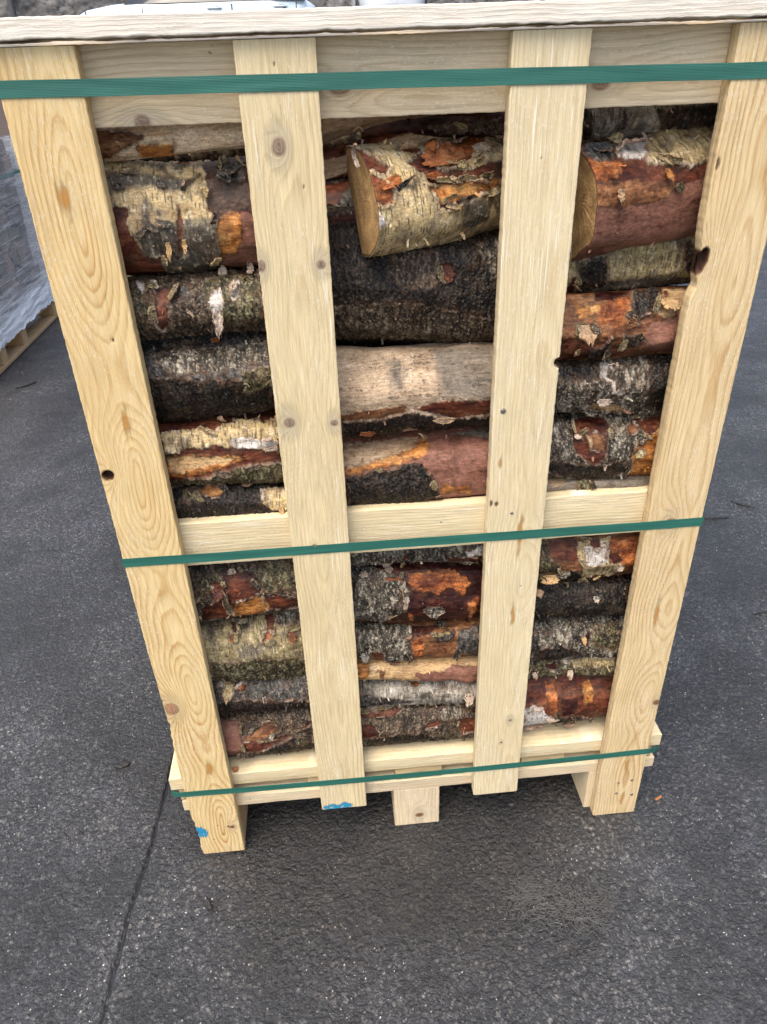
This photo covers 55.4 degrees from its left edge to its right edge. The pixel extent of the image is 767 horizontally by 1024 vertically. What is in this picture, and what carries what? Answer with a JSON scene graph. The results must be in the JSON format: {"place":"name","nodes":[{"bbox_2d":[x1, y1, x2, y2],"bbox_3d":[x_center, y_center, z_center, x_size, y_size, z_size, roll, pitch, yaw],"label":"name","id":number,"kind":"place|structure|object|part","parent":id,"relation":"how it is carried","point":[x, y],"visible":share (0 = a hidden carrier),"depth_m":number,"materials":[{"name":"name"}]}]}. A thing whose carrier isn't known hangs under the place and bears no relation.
{"place":"outdoors","nodes":[
{"label":"outdoors","id":0,"kind":"place"},
{"bbox_2d":[0,192,2,207],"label":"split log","id":1,"kind":"object","parent":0,"point":[1,201],"visible":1,"depth_m":4.48,"materials":[{"name":"grey wood"}]},
{"bbox_2d":[0,168,3,188],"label":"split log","id":2,"kind":"object","parent":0,"point":[1,181],"visible":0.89,"depth_m":4.52,"materials":[{"name":"wood"}]},
{"bbox_2d":[0,299,6,318],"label":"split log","id":3,"kind":"object","parent":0,"point":[3,311],"visible":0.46,"depth_m":4.41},
{"bbox_2d":[0,183,10,206],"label":"split log","id":4,"kind":"object","parent":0,"point":[4,195],"visible":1,"depth_m":4.56,"materials":[{"name":"grey wood"}]},
{"bbox_2d":[4,299,13,313],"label":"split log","id":5,"kind":"object","parent":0,"point":[8,309],"visible":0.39,"depth_m":4.49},
{"bbox_2d":[0,278,11,299],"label":"split log","id":6,"kind":"object","parent":5,"relation":"on","point":[4,285],"visible":0.91,"depth_m":4.47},
{"bbox_2d":[0,252,7,276],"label":"split log","id":7,"kind":"object","parent":6,"relation":"on","point":[3,272],"visible":1,"depth_m":4.45,"materials":[{"name":"grey wood"}]},
{"bbox_2d":[0,267,19,298],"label":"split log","id":8,"kind":"object","parent":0,"point":[13,282],"visible":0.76,"depth_m":4.58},
{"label":"split log","id":9,"kind":"object","parent":8,"relation":"on","visible":0},
{"bbox_2d":[0,234,7,254],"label":"split log","id":10,"kind":"object","parent":9,"relation":"on","point":[2,245],"visible":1,"depth_m":4.46,"materials":[{"name":"grey wood"}]},
{"bbox_2d":[1,228,9,252],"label":"split log","id":11,"kind":"object","parent":9,"relation":"on","point":[6,238],"visible":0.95,"depth_m":4.55,"materials":[{"name":"grey wood"}]},
{"bbox_2d":[0,206,8,231],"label":"split log","id":12,"kind":"object","parent":11,"relation":"on","point":[3,220],"visible":0.99,"depth_m":4.48,"materials":[{"name":"grey wood"}]},
{"bbox_2d":[10,238,27,267],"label":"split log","id":13,"kind":"object","parent":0,"point":[20,249],"visible":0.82,"depth_m":4.72,"materials":[{"name":"grey wood"}]},
{"bbox_2d":[6,227,20,242],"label":"split log","id":14,"kind":"object","parent":13,"relation":"on","point":[13,233],"visible":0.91,"depth_m":4.65,"materials":[{"name":"grey wood"}]},
{"bbox_2d":[4,206,21,226],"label":"split log","id":15,"kind":"object","parent":14,"relation":"on","point":[12,216],"visible":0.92,"depth_m":4.60,"materials":[{"name":"grey wood"}]},
{"bbox_2d":[14,266,26,296],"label":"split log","id":16,"kind":"object","parent":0,"point":[20,279],"visible":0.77,"depth_m":4.67,"materials":[{"name":"grey wood"}]},
{"bbox_2d":[8,244,23,268],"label":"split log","id":17,"kind":"object","parent":16,"relation":"on","point":[13,255],"visible":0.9,"depth_m":4.60,"materials":[{"name":"grey wood"}]},
{"bbox_2d":[26,282,31,293],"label":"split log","id":18,"kind":"object","parent":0,"point":[28,283],"visible":0.12,"depth_m":4.82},
{"bbox_2d":[0,135,766,1023],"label":"ground","id":19,"kind":"structure","parent":0,"point":[112,877],"depth_m":1.58,"materials":[{"name":"grey asphalt"}]},
{"bbox_2d":[15,381,36,388],"bbox_3d":[-1.963,-0.700,4.014,0.015,0.011,0.120,26,41,38],"label":"bark chip","id":20,"kind":"object","parent":19,"relation":"on","point":[27,384],"visible":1,"depth_m":4.01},
{"bbox_2d":[0,99,57,373],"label":"load crate","id":21,"kind":"object","parent":19,"relation":"on","point":[21,342],"visible":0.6,"depth_m":4.54,"materials":[{"name":"brown wood"}]},
{"bbox_2d":[0,138,53,350],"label":"stretch film","id":22,"kind":"object","parent":21,"relation":"on","point":[32,303],"visible":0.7,"depth_m":4.52,"materials":[{"name":"white"}]},
{"bbox_2d":[0,168,19,179],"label":"strap","id":23,"kind":"object","parent":22,"relation":"on","point":[15,170],"depth_m":4.50,"materials":[{"name":"green plastic"}]},
{"bbox_2d":[9,139,33,224],"bbox_3d":[-2.325,-2.122,4.721,0.042,0.515,0.036,-4,32,-3],"label":"corner guard","id":24,"kind":"object","parent":22,"relation":"attached to","point":[23,188],"visible":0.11,"depth_m":4.74,"materials":[{"name":"white plastic"}]},
{"bbox_2d":[28,275,42,288],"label":"split log","id":25,"kind":"object","parent":21,"relation":"on","point":[35,279],"visible":0.14,"depth_m":4.91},
{"bbox_2d":[26,263,39,280],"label":"split log","id":26,"kind":"object","parent":25,"relation":"on","point":[33,271],"visible":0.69,"depth_m":4.86,"materials":[{"name":"grey wood"}]},
{"bbox_2d":[16,237,32,262],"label":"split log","id":27,"kind":"object","parent":26,"relation":"on","point":[28,253],"visible":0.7,"depth_m":4.86,"materials":[{"name":"grey wood"}]},
{"bbox_2d":[6,219,27,236],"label":"split log","id":28,"kind":"object","parent":27,"relation":"on","point":[22,230],"visible":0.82,"depth_m":4.78,"materials":[{"name":"grey wood"}]},
{"bbox_2d":[10,204,23,221],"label":"split log","id":29,"kind":"object","parent":28,"relation":"on","point":[17,207],"visible":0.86,"depth_m":4.73,"materials":[{"name":"grey wood"}]},
{"bbox_2d":[5,182,19,206],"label":"split log","id":30,"kind":"object","parent":29,"relation":"on","point":[12,194],"visible":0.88,"depth_m":4.63,"materials":[{"name":"grey wood"}]},
{"bbox_2d":[0,153,15,181],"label":"split log","id":31,"kind":"object","parent":30,"relation":"on","point":[6,165],"visible":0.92,"depth_m":4.57,"materials":[{"name":"wood"}]},
{"bbox_2d":[0,138,5,155],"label":"split log","id":32,"kind":"object","parent":31,"relation":"on","point":[2,149],"visible":0.98,"depth_m":4.54,"materials":[{"name":"wood"}]},
{"bbox_2d":[113,760,130,768],"bbox_3d":[-0.642,0.619,1.796,0.040,0.004,0.021,-15,34,-21],"label":"bark chip","id":33,"kind":"object","parent":19,"relation":"on","point":[121,764],"visible":1,"depth_m":1.79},
{"bbox_2d":[79,0,314,14],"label":"parked car","id":34,"kind":"object","parent":19,"relation":"on","point":[144,6],"visible":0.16,"depth_m":11.38,"materials":[{"name":"silver metal"}]},
{"bbox_3d":[-2.700,-8.577,11.959,2.800,0.490,1.640,-4,32,-3],"label":"window glass","id":35,"kind":"part","parent":34,"relation":"part of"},
{"bbox_3d":[-3.050,-7.581,11.539,1.394,0.697,0.101,-4,32,-3],"label":"door","id":36,"kind":"part","parent":34,"relation":"part of","materials":[{"name":"silver metal"}]},
{"bbox_3d":[-1.861,-7.675,11.621,1.017,0.697,0.110,-6,32,-6],"label":"door","id":37,"kind":"part","parent":34,"relation":"part of","materials":[{"name":"silver metal"}]},
{"bbox_2d":[206,897,212,910],"bbox_3d":[-0.355,0.797,1.488,0.012,0.006,0.033,-14,34,-19],"label":"bark chip","id":38,"kind":"object","parent":19,"relation":"on","point":[209,904],"visible":1,"depth_m":1.49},
{"bbox_2d":[0,0,544,17],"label":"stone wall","id":39,"kind":"structure","parent":19,"relation":"on","point":[31,8],"depth_m":22.43,"materials":[{"name":"grey stone"}]},
{"bbox_2d":[7,0,16,16],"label":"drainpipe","id":40,"kind":"object","parent":39,"relation":"attached to","point":[12,10],"visible":0.67,"depth_m":22.08,"materials":[{"name":"grey metal"}]},
{"bbox_2d":[0,0,766,853],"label":"firewood crate","id":41,"kind":"object","parent":19,"relation":"on","point":[58,154],"visible":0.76,"depth_m":1.03,"materials":[{"name":"beige wood"}]},
{"bbox_2d":[232,766,237,772],"bbox_3d":[-0.303,0.525,1.497,0.012,0.013,0.011,-16,34,-21],"label":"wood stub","id":42,"kind":"object","parent":41,"relation":"on","point":[234,768],"visible":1,"depth_m":1.50,"materials":[{"name":"orange wood"}]},
{"bbox_2d":[219,707,314,759],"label":"firewood log","id":43,"kind":"object","parent":41,"relation":"on","point":[251,734],"visible":0.61,"depth_m":1.47,"materials":[{"name":"brown wood"}]},
{"bbox_2d":[212,675,309,714],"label":"firewood log","id":44,"kind":"object","parent":43,"relation":"on","point":[255,696],"visible":0.47,"depth_m":1.41,"materials":[{"name":"grey wood"}]},
{"bbox_2d":[200,609,305,682],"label":"firewood log","id":45,"kind":"object","parent":44,"relation":"on","point":[268,646],"visible":0.56,"depth_m":1.36,"materials":[{"name":"brown wood"}]},
{"bbox_2d":[188,558,298,626],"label":"firewood log","id":46,"kind":"object","parent":45,"relation":"on","point":[229,591],"visible":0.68,"depth_m":1.27,"materials":[{"name":"brown wood"}]},
{"bbox_2d":[171,482,286,518],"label":"firewood log","id":47,"kind":"object","parent":46,"relation":"on","point":[205,500],"visible":0.35,"depth_m":1.19,"materials":[{"name":"brown wood"}]},
{"bbox_2d":[158,410,283,487],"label":"firewood log","id":48,"kind":"object","parent":47,"relation":"on","point":[242,450],"visible":0.63,"depth_m":1.14,"materials":[{"name":"brown wood"}]},
{"bbox_2d":[140,331,274,422],"bbox_3d":[-0.268,-0.215,1.128,0.294,0.150,0.151,-4,32,-3],"label":"firewood log","id":49,"kind":"object","parent":48,"relation":"on","point":[198,377],"visible":0.57,"depth_m":1.07,"materials":[{"name":"brown wood"}]},
{"bbox_2d":[127,262,265,340],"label":"firewood log","id":50,"kind":"object","parent":49,"relation":"on","point":[220,300],"visible":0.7,"depth_m":1.01,"materials":[{"name":"grey wood"}]},
{"bbox_2d":[103,151,258,275],"bbox_3d":[-0.275,-0.410,1.012,0.293,0.159,0.162,-4,32,-3],"label":"firewood log","id":51,"kind":"object","parent":50,"relation":"on","point":[173,217],"visible":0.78,"depth_m":0.96,"materials":[{"name":"brown wood"}]},
{"bbox_2d":[96,123,244,163],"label":"firewood log","id":52,"kind":"object","parent":51,"relation":"on","point":[119,144],"visible":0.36,"depth_m":0.92,"materials":[{"name":"brown wood"}]},
{"bbox_2d":[0,61,766,98],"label":"strap","id":53,"kind":"object","parent":41,"relation":"attached to","point":[48,88],"visible":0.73,"depth_m":0.86,"materials":[{"name":"green plastic"}]},
{"bbox_2d":[121,516,703,567],"bbox_3d":[0.018,-0.198,1.613,0.967,0.021,0.954,-4,32,-3],"label":"strap","id":54,"kind":"object","parent":41,"relation":"attached to","point":[374,545],"visible":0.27,"depth_m":1.21,"materials":[{"name":"green plastic"}]},
{"bbox_2d":[171,745,658,796],"bbox_3d":[0.037,0.300,1.919,1.036,0.040,0.954,-4,32,-3],"label":"strap","id":55,"kind":"object","parent":41,"relation":"on","point":[407,775],"visible":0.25,"depth_m":1.51,"materials":[{"name":"green plastic"}]},
{"bbox_2d":[342,426,488,505],"bbox_3d":[0.048,-0.085,1.250,0.324,0.153,0.158,-4,32,-3],"label":"firewood log","id":56,"kind":"object","parent":41,"relation":"in","point":[413,466],"visible":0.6,"depth_m":1.19,"materials":[{"name":"brown wood"}]},
{"bbox_2d":[336,341,493,439],"bbox_3d":[0.043,-0.196,1.181,0.321,0.162,0.153,-4,32,-3],"label":"firewood log","id":57,"kind":"object","parent":56,"relation":"on","point":[397,390],"visible":0.81,"depth_m":1.12,"materials":[{"name":"brown wood"}]},
{"bbox_2d":[326,203,498,345],"bbox_3d":[0.032,-0.371,1.157,0.335,0.238,0.237,-4,32,-3],"label":"firewood log","id":58,"kind":"object","parent":57,"relation":"on","point":[444,293],"visible":0.58,"depth_m":1.06,"materials":[{"name":"brown wood"}]},
{"bbox_2d":[325,176,353,206],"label":"firewood log","id":59,"kind":"object","parent":58,"relation":"on","point":[338,190],"visible":0.03,"depth_m":1.16,"materials":[{"name":"brown wood"}]},
{"bbox_2d":[118,132,631,161],"bbox_3d":[0.015,-0.596,1.159,0.902,0.122,0.114,-4,32,-2],"label":"firewood log","id":60,"kind":"object","parent":59,"relation":"on","point":[209,155],"visible":0.02,"depth_m":1.11,"materials":[{"name":"brown wood"}]},
{"bbox_2d":[344,136,502,257],"bbox_3d":[0.076,-0.438,1.014,0.271,0.153,0.115,-14,34,-19],"label":"firewood log","id":61,"kind":"object","parent":58,"relation":"on","point":[409,195],"visible":0.91,"depth_m":0.97,"materials":[{"name":"brown wood"}]},
{"bbox_2d":[323,132,443,181],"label":"firewood log","id":62,"kind":"object","parent":61,"relation":"on","point":[335,162],"visible":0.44,"depth_m":0.99,"materials":[{"name":"brown wood"}]},
{"bbox_2d":[321,114,441,142],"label":"firewood log","id":63,"kind":"object","parent":62,"relation":"on","point":[333,129],"visible":0.16,"depth_m":0.97,"materials":[{"name":"brown wood"}]},
{"bbox_2d":[360,112,504,143],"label":"firewood log","id":64,"kind":"object","parent":61,"relation":"on","point":[459,126],"visible":0.62,"depth_m":0.98,"materials":[{"name":"brown wood"}]},
{"bbox_2d":[360,703,475,746],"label":"firewood log","id":65,"kind":"object","parent":41,"relation":"on","point":[393,725],"visible":0.52,"depth_m":1.49,"materials":[{"name":"brown wood"}]},
{"bbox_2d":[358,680,476,708],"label":"firewood log","id":66,"kind":"object","parent":65,"relation":"on","point":[389,693],"visible":0.56,"depth_m":1.45,"materials":[{"name":"grey wood"}]},
{"bbox_2d":[357,656,477,682],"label":"firewood log","id":67,"kind":"object","parent":66,"relation":"on","point":[464,669],"visible":0.56,"depth_m":1.42,"materials":[{"name":"brown wood"}]},
{"bbox_2d":[355,617,479,665],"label":"firewood log","id":68,"kind":"object","parent":67,"relation":"on","point":[392,641],"visible":0.63,"depth_m":1.38,"materials":[{"name":"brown wood"}]},
{"bbox_2d":[351,562,482,623],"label":"firewood log","id":69,"kind":"object","parent":68,"relation":"on","point":[425,591],"visible":0.68,"depth_m":1.32,"materials":[{"name":"brown wood"}]},
{"bbox_2d":[350,544,483,567],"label":"firewood log","id":70,"kind":"object","parent":69,"relation":"on","point":[467,554],"visible":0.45,"depth_m":1.27,"materials":[{"name":"grey wood"}]},
{"bbox_2d":[523,675,613,730],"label":"firewood log","id":71,"kind":"object","parent":41,"relation":"on","point":[563,699],"visible":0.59,"depth_m":1.49,"materials":[{"name":"brown wood"}]},
{"bbox_2d":[528,656,616,679],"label":"firewood log","id":72,"kind":"object","parent":71,"relation":"on","point":[601,666],"visible":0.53,"depth_m":1.45,"materials":[{"name":"grey wood"}]},
{"bbox_2d":[530,615,623,662],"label":"firewood log","id":73,"kind":"object","parent":72,"relation":"on","point":[565,637],"visible":0.45,"depth_m":1.41,"materials":[{"name":"grey wood"}]},
{"bbox_2d":[534,573,631,621],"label":"firewood log","id":74,"kind":"object","parent":73,"relation":"on","point":[603,596],"visible":0.5,"depth_m":1.36,"materials":[{"name":"brown wood"}]},
{"bbox_2d":[538,532,639,588],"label":"firewood log","id":75,"kind":"object","parent":74,"relation":"on","point":[580,559],"visible":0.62,"depth_m":1.30,"materials":[{"name":"brown wood"}]},
{"bbox_2d":[546,475,649,491],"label":"firewood log","id":76,"kind":"object","parent":41,"relation":"in","point":[560,484],"visible":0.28,"depth_m":1.23,"materials":[{"name":"brown wood"}]},
{"bbox_2d":[548,412,660,479],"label":"firewood log","id":77,"kind":"object","parent":76,"relation":"on","point":[603,446],"visible":0.61,"depth_m":1.19,"materials":[{"name":"brown wood"}]},
{"bbox_2d":[554,354,671,417],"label":"firewood log","id":78,"kind":"object","parent":77,"relation":"on","point":[637,385],"visible":0.61,"depth_m":1.14,"materials":[{"name":"grey wood"}]},
{"bbox_2d":[554,285,687,362],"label":"firewood log","id":79,"kind":"object","parent":78,"relation":"on","point":[605,325],"visible":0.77,"depth_m":1.09,"materials":[{"name":"brown wood"}]},
{"bbox_2d":[566,234,694,292],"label":"firewood log","id":80,"kind":"object","parent":79,"relation":"on","point":[660,264],"visible":0.4,"depth_m":1.07,"materials":[{"name":"brown wood"}]},
{"bbox_2d":[571,128,713,260],"bbox_3d":[0.381,-0.455,1.035,0.253,0.182,0.127,-11,33,-15],"label":"firewood log","id":81,"kind":"object","parent":80,"relation":"on","point":[645,189],"visible":0.78,"depth_m":0.98,"materials":[{"name":"brown wood"}]},
{"bbox_2d":[582,103,717,141],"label":"firewood log","id":82,"kind":"object","parent":81,"relation":"on","point":[603,123],"visible":0.18,"depth_m":0.99,"materials":[{"name":"brown wood"}]},
{"bbox_2d":[351,0,426,6],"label":"parked car","id":83,"kind":"object","parent":19,"relation":"on","point":[376,2],"visible":0.15,"depth_m":17.78,"materials":[{"name":"white paint"}]},
{"bbox_2d":[570,949,579,956],"bbox_3d":[0.361,0.835,1.385,0.015,0.005,0.015,-27,39,-34],"label":"pebble","id":84,"kind":"object","parent":19,"relation":"on","point":[574,952],"visible":1,"depth_m":1.38,"materials":[{"name":"grey stone"}]},
{"bbox_2d":[704,516,728,518],"bbox_3d":[1.213,0.021,2.661,0.092,0.004,0.010,-4,32,-3],"label":"bark chip","id":85,"kind":"object","parent":19,"relation":"on","point":[715,517],"visible":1,"depth_m":2.66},
{"bbox_2d":[731,501,754,507],"bbox_3d":[1.344,-0.029,2.734,0.084,0.004,0.011,22,39,33],"label":"bark chip","id":86,"kind":"object","parent":19,"relation":"on","point":[743,504],"visible":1,"depth_m":2.73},
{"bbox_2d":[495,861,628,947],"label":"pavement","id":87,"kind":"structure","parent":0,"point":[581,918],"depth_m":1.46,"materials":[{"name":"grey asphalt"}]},
{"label":"firewood log","id":88,"kind":"object","parent":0,"visible":0},
{"bbox_2d":[345,344,386,346],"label":"firewood log","id":89,"kind":"object","parent":88,"relation":"on","point":[369,345],"depth_m":1.29,"materials":[{"name":"brown wood"}]},
{"bbox_2d":[127,267,258,276],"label":"firewood log","id":90,"kind":"object","parent":89,"relation":"on","point":[213,270],"depth_m":1.23,"materials":[{"name":"brown wood"}]}
]}

